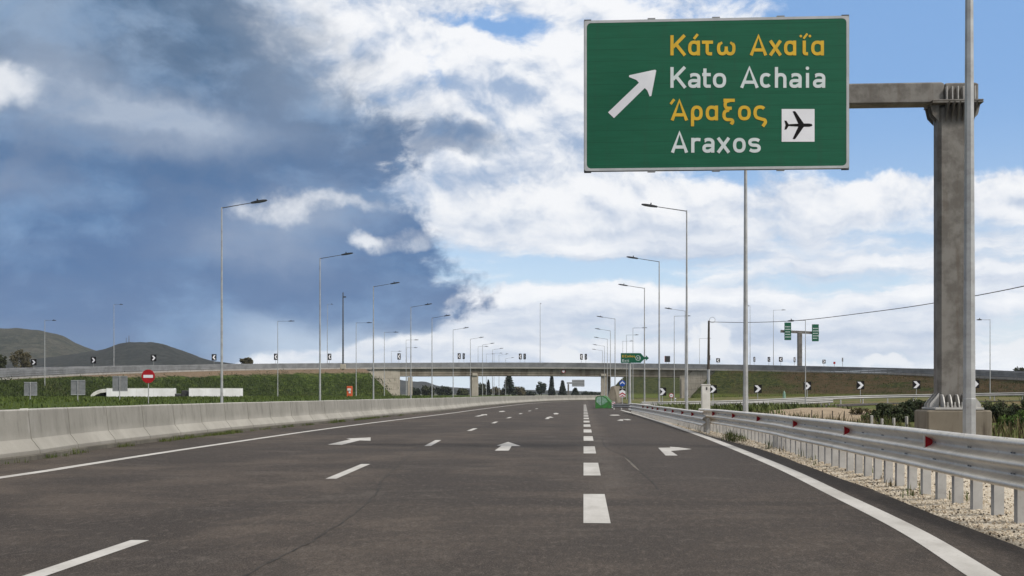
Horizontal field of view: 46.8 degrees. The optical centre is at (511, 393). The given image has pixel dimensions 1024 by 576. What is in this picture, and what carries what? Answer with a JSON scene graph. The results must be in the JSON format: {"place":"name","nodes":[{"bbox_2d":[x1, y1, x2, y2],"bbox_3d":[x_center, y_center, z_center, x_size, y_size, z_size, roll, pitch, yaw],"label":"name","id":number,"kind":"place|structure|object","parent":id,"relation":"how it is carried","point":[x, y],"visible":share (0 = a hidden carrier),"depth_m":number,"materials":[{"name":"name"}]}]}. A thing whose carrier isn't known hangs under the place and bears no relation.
{"place":"outdoors","nodes":[
{"label":"outdoors","id":0,"kind":"place"},
{"bbox_2d":[0,354,7,367],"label":"broadleaf tree","id":1,"kind":"object","parent":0,"point":[3,362],"visible":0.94,"depth_m":286.51,"materials":[{"name":"green plant"}]},
{"bbox_2d":[9,349,32,367],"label":"broadleaf tree","id":2,"kind":"object","parent":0,"point":[16,357],"visible":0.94,"depth_m":285.92,"materials":[{"name":"green plant"}]},
{"bbox_2d":[0,328,95,363],"bbox_3d":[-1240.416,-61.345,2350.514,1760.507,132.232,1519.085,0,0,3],"label":"hill","id":3,"kind":"structure","parent":0,"point":[13,340],"depth_m":2004.35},
{"bbox_2d":[0,342,232,372],"bbox_3d":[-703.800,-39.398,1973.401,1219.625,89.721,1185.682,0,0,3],"label":"hill","id":4,"kind":"structure","parent":0,"point":[130,353],"depth_m":1702.83,"materials":[{"name":"grey stone"}]},
{"bbox_2d":[0,367,396,396],"bbox_3d":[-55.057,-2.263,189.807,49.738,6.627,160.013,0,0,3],"label":"embankment hill","id":5,"kind":"structure","parent":0,"point":[196,375],"depth_m":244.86,"materials":[{"name":"green plant"}]},
{"bbox_2d":[239,357,252,363],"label":"broadleaf tree","id":6,"kind":"object","parent":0,"point":[247,360],"visible":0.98,"depth_m":285.63,"materials":[{"name":"green plant"}]},
{"bbox_2d":[0,395,516,409],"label":"field","id":7,"kind":"structure","parent":0,"point":[67,404],"depth_m":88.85,"materials":[{"name":"green plant"}]},
{"bbox_2d":[24,382,36,398],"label":"sign back","id":8,"kind":"object","parent":7,"relation":"on","point":[30,389],"visible":0.91,"depth_m":81.38,"materials":[{"name":"metal"}]},
{"bbox_2d":[44,320,55,387],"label":"street light","id":9,"kind":"object","parent":7,"relation":"on","point":[44,352],"visible":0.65,"depth_m":181.26,"materials":[{"name":"metal"}]},
{"bbox_2d":[71,380,84,399],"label":"sign back","id":10,"kind":"object","parent":7,"relation":"on","point":[77,387],"visible":0.94,"depth_m":85.07,"materials":[{"name":"metal"}]},
{"bbox_2d":[91,389,105,396],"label":"arched cover","id":11,"kind":"object","parent":7,"relation":"on","point":[101,392],"visible":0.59,"depth_m":183.15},
{"bbox_2d":[112,376,127,399],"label":"sign back","id":12,"kind":"object","parent":7,"relation":"on","point":[119,383],"visible":0.94,"depth_m":88.78,"materials":[{"name":"metal"}]},
{"bbox_2d":[106,388,175,396],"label":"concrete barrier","id":13,"kind":"object","parent":7,"relation":"on","point":[155,392],"visible":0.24,"depth_m":182.28,"materials":[{"name":"white concrete"}]},
{"bbox_2d":[141,370,154,403],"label":"no entry sign","id":14,"kind":"object","parent":7,"relation":"on","point":[148,376],"visible":0.93,"depth_m":85.10,"materials":[{"name":"metal"}]},
{"bbox_2d":[175,390,188,396],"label":"dark machine","id":15,"kind":"object","parent":7,"relation":"on","point":[185,393],"visible":0.55,"depth_m":183.33,"materials":[{"name":"metal"}]},
{"bbox_2d":[189,388,242,396],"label":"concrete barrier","id":16,"kind":"object","parent":7,"relation":"on","point":[227,392],"visible":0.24,"depth_m":182.16,"materials":[{"name":"white concrete"}]},
{"bbox_2d":[220,199,266,402],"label":"street light","id":17,"kind":"object","parent":7,"relation":"on","point":[221,371],"visible":0.81,"depth_m":68.21,"materials":[{"name":"metal"}]},
{"bbox_2d":[277,321,291,395],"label":"street light","id":18,"kind":"object","parent":7,"relation":"on","point":[277,362],"visible":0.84,"depth_m":184.96,"materials":[{"name":"metal"}]},
{"bbox_2d":[319,252,352,400],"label":"street light","id":19,"kind":"object","parent":7,"relation":"on","point":[346,253],"visible":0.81,"depth_m":93.77,"materials":[{"name":"metal"}]},
{"bbox_2d":[373,282,399,398],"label":"street light","id":20,"kind":"object","parent":7,"relation":"on","point":[373,333],"visible":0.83,"depth_m":118.48,"materials":[{"name":"metal"}]},
{"bbox_2d":[384,331,395,394],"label":"street light","id":21,"kind":"object","parent":7,"relation":"on","point":[384,362],"visible":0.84,"depth_m":218.26,"materials":[{"name":"metal"}]},
{"bbox_2d":[410,303,431,397],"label":"street light","id":22,"kind":"object","parent":7,"relation":"on","point":[410,357],"visible":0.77,"depth_m":146.58,"materials":[{"name":"metal"}]},
{"bbox_2d":[470,337,482,396],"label":"street light","id":23,"kind":"object","parent":7,"relation":"on","point":[470,365],"visible":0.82,"depth_m":232.83,"materials":[{"name":"metal"}]},
{"bbox_2d":[400,380,600,394],"bbox_3d":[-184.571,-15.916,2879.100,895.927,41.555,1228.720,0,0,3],"label":"hill","id":24,"kind":"structure","parent":0,"point":[414,385],"depth_m":2586.28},
{"bbox_2d":[0,400,1023,575],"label":"road","id":25,"kind":"structure","parent":0,"point":[458,499],"depth_m":13.40,"materials":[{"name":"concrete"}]},
{"bbox_2d":[24,540,147,575],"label":"lane dash marking","id":26,"kind":"object","parent":25,"relation":"on","point":[79,560],"visible":1,"depth_m":9.30,"materials":[{"name":"paint"}]},
{"bbox_2d":[5,414,403,463],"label":"weeds","id":27,"kind":"object","parent":25,"relation":"on","point":[205,435],"visible":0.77,"depth_m":35.95,"materials":[{"name":"green plant"}]},
{"bbox_2d":[0,401,564,477],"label":"edge line","id":28,"kind":"object","parent":25,"relation":"on","point":[60,468],"visible":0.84,"depth_m":25.62,"materials":[{"name":"paint"}]},
{"bbox_2d":[0,400,577,464],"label":"kerb","id":29,"kind":"structure","parent":25,"relation":"on","point":[44,456],"depth_m":31.12,"materials":[{"name":"concrete"}]},
{"bbox_2d":[0,395,599,457],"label":"concrete barrier","id":30,"kind":"object","parent":29,"relation":"on","point":[26,431],"visible":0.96,"depth_m":34.14,"materials":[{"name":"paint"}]},
{"bbox_2d":[244,445,424,575],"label":"asphalt joint line","id":31,"kind":"object","parent":25,"relation":"on","point":[377,489],"visible":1,"depth_m":11.55,"materials":[{"name":"black asphalt"}]},
{"bbox_2d":[326,464,368,478],"bbox_3d":[-2.727,1.296,19.923,0.165,0.001,3.763,0,0,1],"label":"lane dash marking","id":32,"kind":"object","parent":25,"relation":"on","point":[343,473],"visible":1,"depth_m":19.70,"materials":[{"name":"paint"}]},
{"bbox_2d":[328,437,370,444],"bbox_3d":[-4.317,1.296,32.522,0.850,0.001,5.067,0,0,-1],"label":"arrow marking","id":33,"kind":"object","parent":25,"relation":"on","point":[351,440],"visible":1,"depth_m":32.71,"materials":[{"name":"paint"}]},
{"bbox_2d":[495,442,518,450],"bbox_3d":[-0.087,1.296,29.362,0.613,0.001,4.889,0,0,3],"label":"arrow marking","id":34,"kind":"object","parent":25,"relation":"on","point":[506,446],"visible":1,"depth_m":29.00,"materials":[{"name":"paint"}]},
{"bbox_2d":[584,446,595,452],"bbox_3d":[1.791,1.296,27.373,0.272,0.001,3.446,0,0,3],"label":"exit lane marking","id":35,"kind":"object","parent":25,"relation":"on","point":[589,449],"visible":1,"depth_m":27.45,"materials":[{"name":"paint"}]},
{"bbox_2d":[584,463,600,474],"bbox_3d":[1.373,1.296,20.471,0.272,0.001,3.446,0,0,3],"label":"exit lane marking","id":36,"kind":"object","parent":25,"relation":"on","point":[591,468],"visible":1,"depth_m":20.22,"materials":[{"name":"paint"}]},
{"bbox_2d":[583,494,610,522],"bbox_3d":[0.955,1.296,13.568,0.272,0.001,3.445,0,0,3],"label":"exit lane marking","id":37,"kind":"object","parent":25,"relation":"on","point":[595,509],"visible":1,"depth_m":13.24,"materials":[{"name":"paint"}]},
{"bbox_2d":[595,337,607,396],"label":"street light","id":38,"kind":"object","parent":25,"relation":"on","point":[607,365],"visible":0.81,"depth_m":232.83,"materials":[{"name":"metal"}]},
{"bbox_2d":[595,328,610,388],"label":"street light","id":39,"kind":"object","parent":25,"relation":"on","point":[610,356],"visible":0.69,"depth_m":201.94,"materials":[{"name":"metal"}]},
{"bbox_2d":[595,396,611,407],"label":"crash cushion","id":40,"kind":"object","parent":25,"relation":"on","point":[603,401],"visible":0.92,"depth_m":103.97,"materials":[{"name":"green plastic"}]},
{"bbox_2d":[612,404,629,409],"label":"ramp guard rail","id":41,"kind":"object","parent":25,"relation":"on","point":[620,406],"visible":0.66,"depth_m":94.89,"materials":[{"name":"metal"}]},
{"bbox_2d":[619,380,624,403],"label":"gore sign","id":42,"kind":"object","parent":25,"relation":"on","point":[622,390],"visible":0.94,"depth_m":108.23,"materials":[{"name":"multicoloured metal"}]},
{"bbox_2d":[601,439,659,489],"bbox_3d":[2.277,1.297,24.900,0.212,0.001,17.956,0,0,1],"label":"asphalt joint line","id":43,"kind":"object","parent":25,"relation":"on","point":[636,466],"visible":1,"depth_m":20.23,"materials":[{"name":"black asphalt"}]},
{"bbox_2d":[621,353,648,403],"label":"exit sign","id":44,"kind":"object","parent":25,"relation":"on","point":[629,358],"visible":1,"depth_m":114.71,"materials":[{"name":"metal"}]},
{"bbox_2d":[659,447,686,454],"bbox_3d":[3.745,1.296,26.837,0.808,0.001,4.143,0,0,3],"label":"arrow marking","id":45,"kind":"object","parent":25,"relation":"on","point":[666,451],"visible":1,"depth_m":27.44,"materials":[{"name":"paint"}]},
{"bbox_2d":[621,410,1000,575],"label":"edge line","id":46,"kind":"object","parent":25,"relation":"on","point":[965,564],"visible":0.96,"depth_m":11.81,"materials":[{"name":"paint"}]},
{"bbox_2d":[0,368,1023,378],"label":"overpass road","id":47,"kind":"structure","parent":0,"point":[269,368],"depth_m":212.62,"materials":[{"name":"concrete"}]},
{"bbox_2d":[0,368,372,379],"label":"overpass kerb","id":48,"kind":"structure","parent":47,"relation":"on","point":[167,371],"depth_m":227.48,"materials":[{"name":"concrete"}]},
{"bbox_2d":[327,303,331,362],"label":"street light","id":49,"kind":"object","parent":47,"relation":"on","point":[327,332],"visible":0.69,"depth_m":270.07,"materials":[{"name":"metal"}]},
{"bbox_2d":[340,292,345,369],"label":"mast","id":50,"kind":"object","parent":47,"relation":"on","point":[342,366],"visible":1,"depth_m":236.69,"materials":[{"name":"metal"}]},
{"bbox_2d":[0,362,1023,377],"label":"overpass railing","id":51,"kind":"object","parent":47,"relation":"on","point":[7,373],"visible":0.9,"depth_m":249.79,"materials":[{"name":"metal"}]},
{"bbox_2d":[780,322,818,370],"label":"twin panel sign","id":52,"kind":"object","parent":47,"relation":"on","point":[787,331],"visible":0.99,"depth_m":254.64,"materials":[{"name":"metal"}]},
{"bbox_2d":[690,369,1023,379],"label":"overpass kerb","id":53,"kind":"structure","parent":47,"relation":"on","point":[863,373],"depth_m":243.10,"materials":[{"name":"concrete"}]},
{"bbox_2d":[0,0,1023,391],"label":"sky","id":54,"kind":"structure","parent":0,"point":[438,144],"materials":[{"name":"blue"}]},
{"bbox_2d":[616,377,679,397],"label":"bank hill","id":55,"kind":"structure","parent":0,"point":[637,387],"depth_m":321.71,"materials":[{"name":"green plant"}]},
{"bbox_2d":[651,401,851,413],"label":"grass","id":56,"kind":"structure","parent":0,"point":[763,407],"depth_m":80.97,"materials":[{"name":"green plant"}]},
{"bbox_2d":[623,396,1022,438],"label":"field","id":57,"kind":"structure","parent":0,"point":[828,411],"depth_m":116.23,"materials":[{"name":"plant"}]},
{"bbox_2d":[608,386,621,402],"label":"retaining wall","id":58,"kind":"structure","parent":57,"relation":"on","point":[613,395],"depth_m":166.50,"materials":[{"name":"concrete"}]},
{"bbox_2d":[618,284,644,401],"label":"street light","id":59,"kind":"object","parent":57,"relation":"on","point":[644,336],"visible":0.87,"depth_m":120.28,"materials":[{"name":"metal"}]},
{"bbox_2d":[627,256,659,401],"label":"street light","id":60,"kind":"object","parent":57,"relation":"on","point":[633,257],"visible":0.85,"depth_m":96.05,"materials":[{"name":"metal"}]},
{"bbox_2d":[674,315,689,400],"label":"street light","id":61,"kind":"object","parent":57,"relation":"on","point":[674,364],"visible":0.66,"depth_m":194.20,"materials":[{"name":"metal"}]},
{"bbox_2d":[707,317,713,383],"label":"utility pole","id":62,"kind":"object","parent":57,"relation":"on","point":[708,363],"visible":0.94,"depth_m":92.43,"materials":[{"name":"metal"}]},
{"bbox_2d":[725,286,1023,322],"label":"overhead cable","id":63,"kind":"object","parent":62,"relation":"attached to","point":[873,311],"visible":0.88,"depth_m":73.51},
{"bbox_2d":[710,385,716,400],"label":"chevron sign","id":64,"kind":"object","parent":57,"relation":"on","point":[713,388],"visible":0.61,"depth_m":103.93,"materials":[{"name":"black metal"}]},
{"bbox_2d":[754,385,761,398],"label":"chevron sign","id":65,"kind":"object","parent":57,"relation":"on","point":[757,389],"visible":0.92,"depth_m":107.88,"materials":[{"name":"black metal"}]},
{"bbox_2d":[788,319,805,404],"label":"street light","id":66,"kind":"object","parent":57,"relation":"on","point":[791,320],"visible":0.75,"depth_m":96.17,"materials":[{"name":"metal"}]},
{"bbox_2d":[803,382,810,404],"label":"chevron sign","id":67,"kind":"object","parent":57,"relation":"on","point":[808,385],"visible":0.92,"depth_m":111.78,"materials":[{"name":"black metal"}]},
{"bbox_2d":[657,419,1023,547],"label":"gravel verge","id":68,"kind":"structure","parent":57,"relation":"on","point":[988,493],"depth_m":14.54,"materials":[{"name":"beige gravel"}]},
{"bbox_2d":[641,203,687,409],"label":"street light","id":69,"kind":"object","parent":68,"relation":"on","point":[686,367],"visible":0.86,"depth_m":69.41,"materials":[{"name":"metal"}]},
{"bbox_2d":[629,403,709,432],"bbox_3d":[7.248,1.068,59.288,0.377,0.964,41.006,0,0,2],"label":"guard rail","id":70,"kind":"object","parent":68,"relation":"on","point":[695,419],"visible":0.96,"depth_m":49.08,"materials":[{"name":"metal"}]},
{"bbox_2d":[700,384,710,408],"bbox_3d":[9.226,0.526,56.425,0.446,1.949,0.407,0,0,3],"label":"roadside cabinet","id":71,"kind":"object","parent":68,"relation":"on","point":[705,396],"visible":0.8,"depth_m":56.24,"materials":[{"name":"metal"}]},
{"bbox_2d":[743,170,747,411],"bbox_3d":[7.314,-4.807,43.582,2.744,12.813,0.300,0,0,3],"label":"street light","id":72,"kind":"object","parent":68,"relation":"on","point":[745,352],"visible":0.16,"depth_m":43.45,"materials":[{"name":"metal"}]},
{"bbox_2d":[584,15,991,435],"bbox_3d":[5.769,-3.145,25.253,8.458,9.491,1.129,0,0,3],"label":"direction sign","id":73,"kind":"object","parent":68,"relation":"on","point":[719,94],"visible":0.89,"depth_m":24.83,"materials":[{"name":"metal"}]},
{"bbox_2d":[698,408,1023,523],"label":"guard rail","id":74,"kind":"object","parent":68,"relation":"on","point":[995,462],"visible":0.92,"depth_m":15.58,"materials":[{"name":"metal"}]},
{"bbox_2d":[963,0,975,433],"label":"street light","id":75,"kind":"object","parent":68,"relation":"on","point":[969,411],"visible":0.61,"depth_m":21.21,"materials":[{"name":"metal"}]},
{"bbox_2d":[678,410,1023,500],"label":"grass","id":76,"kind":"structure","parent":57,"relation":"on","point":[729,437],"depth_m":33.46,"materials":[{"name":"green plant"}]},
{"bbox_2d":[848,407,871,414],"bbox_3d":[17.921,0.927,61.078,1.162,0.501,0.819,0,0,-15],"label":"shrub","id":77,"kind":"object","parent":57,"relation":"on","point":[859,410],"visible":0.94,"depth_m":60.97,"materials":[{"name":"green plant"}]},
{"bbox_2d":[857,381,863,402],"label":"chevron sign","id":78,"kind":"object","parent":57,"relation":"on","point":[860,385],"visible":0.85,"depth_m":114.69,"materials":[{"name":"black metal"}]},
{"bbox_2d":[869,402,913,421],"bbox_3d":[16.928,0.868,52.760,1.940,1.022,1.432,0,0,3],"label":"shrub","id":79,"kind":"object","parent":57,"relation":"on","point":[902,410],"visible":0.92,"depth_m":52.44,"materials":[{"name":"green plant"}]},
{"bbox_2d":[913,381,919,398],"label":"chevron sign","id":80,"kind":"object","parent":57,"relation":"on","point":[916,385],"visible":0.85,"depth_m":114.69,"materials":[{"name":"black metal"}]},
{"bbox_2d":[894,397,939,421],"bbox_3d":[18.359,0.793,53.707,2.336,1.249,1.558,0,0,3],"label":"shrub","id":81,"kind":"object","parent":57,"relation":"on","point":[912,404],"visible":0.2,"depth_m":53.58,"materials":[{"name":"green plant"}]},
{"bbox_2d":[981,399,1016,421],"bbox_3d":[22.818,0.862,55.466,1.717,1.208,1.602,0,0,31],"label":"shrub","id":82,"kind":"object","parent":57,"relation":"on","point":[998,408],"visible":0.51,"depth_m":55.34,"materials":[{"name":"green plant"}]},
{"bbox_2d":[995,408,1023,429],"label":"shrub","id":83,"kind":"object","parent":57,"relation":"on","point":[1019,414],"visible":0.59,"depth_m":45.11,"materials":[{"name":"green plant"}]},
{"bbox_2d":[1004,396,1023,418],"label":"shrub","id":84,"kind":"object","parent":57,"relation":"on","point":[1014,408],"visible":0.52,"depth_m":53.65,"materials":[{"name":"green plant"}]},
{"bbox_2d":[688,409,1023,486],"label":"dry grass","id":85,"kind":"structure","parent":0,"point":[1019,426],"depth_m":42.10,"materials":[{"name":"beige plant"}]},
{"bbox_2d":[691,371,1023,397],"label":"embankment hill","id":86,"kind":"structure","parent":0,"point":[846,389],"depth_m":242.34,"materials":[{"name":"green plant"}]},
{"bbox_2d":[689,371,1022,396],"bbox_3d":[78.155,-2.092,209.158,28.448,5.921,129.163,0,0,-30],"label":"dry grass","id":87,"kind":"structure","parent":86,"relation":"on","point":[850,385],"depth_m":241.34,"materials":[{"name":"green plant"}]},
{"bbox_2d":[771,371,988,381],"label":"weeds","id":88,"kind":"object","parent":86,"relation":"on","point":[852,376],"visible":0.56,"depth_m":244.61,"materials":[{"name":"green plant"}]},
{"bbox_2d":[820,400,1020,406],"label":"exit ramp road","id":89,"kind":"structure","parent":0,"point":[841,405],"depth_m":106.85,"materials":[{"name":"grey asphalt"}]},
{"bbox_2d":[843,401,1019,406],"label":"ramp shoulder path","id":90,"kind":"structure","parent":0,"point":[980,402],"depth_m":104.98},
{"bbox_2d":[711,399,832,405],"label":"ramp guard rail","id":91,"kind":"object","parent":90,"relation":"on","point":[828,401],"visible":0.53,"depth_m":98.01,"materials":[{"name":"metal"}]},
{"bbox_2d":[640,392,1023,404],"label":"ramp guard rail","id":92,"kind":"object","parent":90,"relation":"on","point":[862,397],"visible":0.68,"depth_m":109.48,"materials":[{"name":"metal"}]},
{"label":"ground","id":93,"kind":"structure","parent":0,"visible":0},
{"bbox_2d":[412,387,421,394],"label":"broadleaf tree","id":94,"kind":"object","parent":93,"relation":"on","point":[416,391],"visible":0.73,"depth_m":443.19,"materials":[{"name":"green plant"}]},
{"bbox_2d":[421,385,434,394],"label":"broadleaf tree","id":95,"kind":"object","parent":93,"relation":"on","point":[425,390],"visible":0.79,"depth_m":461.23,"materials":[{"name":"green plant"}]},
{"bbox_2d":[434,385,452,394],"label":"broadleaf tree","id":96,"kind":"object","parent":93,"relation":"on","point":[444,390],"visible":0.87,"depth_m":479.47,"materials":[{"name":"green plant"}]},
{"bbox_2d":[456,388,468,394],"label":"broadleaf tree","id":97,"kind":"object","parent":93,"relation":"on","point":[462,391],"visible":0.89,"depth_m":479.58,"materials":[{"name":"green plant"}]},
{"bbox_2d":[478,382,485,394],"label":"broadleaf tree","id":98,"kind":"object","parent":93,"relation":"on","point":[480,389],"visible":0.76,"depth_m":507.77,"materials":[{"name":"green plant"}]},
{"bbox_2d":[490,386,504,394],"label":"broadleaf tree","id":99,"kind":"object","parent":93,"relation":"on","point":[496,391],"visible":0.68,"depth_m":498.19,"materials":[{"name":"green plant"}]},
{"bbox_2d":[500,376,516,394],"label":"conifer tree","id":100,"kind":"object","parent":93,"relation":"on","point":[510,387],"visible":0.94,"depth_m":480.10,"materials":[{"name":"green plant"}]},
{"bbox_2d":[513,386,525,395],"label":"broadleaf tree","id":101,"kind":"object","parent":93,"relation":"on","point":[521,391],"visible":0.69,"depth_m":515.62,"materials":[{"name":"green plant"}]},
{"bbox_2d":[536,381,547,394],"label":"pine tree","id":102,"kind":"object","parent":93,"relation":"on","point":[541,388],"visible":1,"depth_m":553.75,"materials":[{"name":"green plant"}]},
{"bbox_2d":[366,367,726,397],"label":"overpass bridge","id":103,"kind":"structure","parent":93,"relation":"on","point":[393,375],"depth_m":270.10,"materials":[{"name":"concrete"}]},
{"bbox_2d":[548,376,555,394],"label":"cypress tree","id":104,"kind":"object","parent":93,"relation":"on","point":[551,389],"visible":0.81,"depth_m":554.28,"materials":[{"name":"green plant"}]},
{"bbox_2d":[558,380,566,394],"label":"conifer tree","id":105,"kind":"object","parent":93,"relation":"on","point":[562,389],"visible":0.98,"depth_m":554.24,"materials":[{"name":"green plant"}]},
{"bbox_2d":[567,380,583,394],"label":"cantilever sign","id":106,"kind":"object","parent":93,"relation":"on","point":[577,383],"visible":0.88,"depth_m":378.74,"materials":[{"name":"metal"}]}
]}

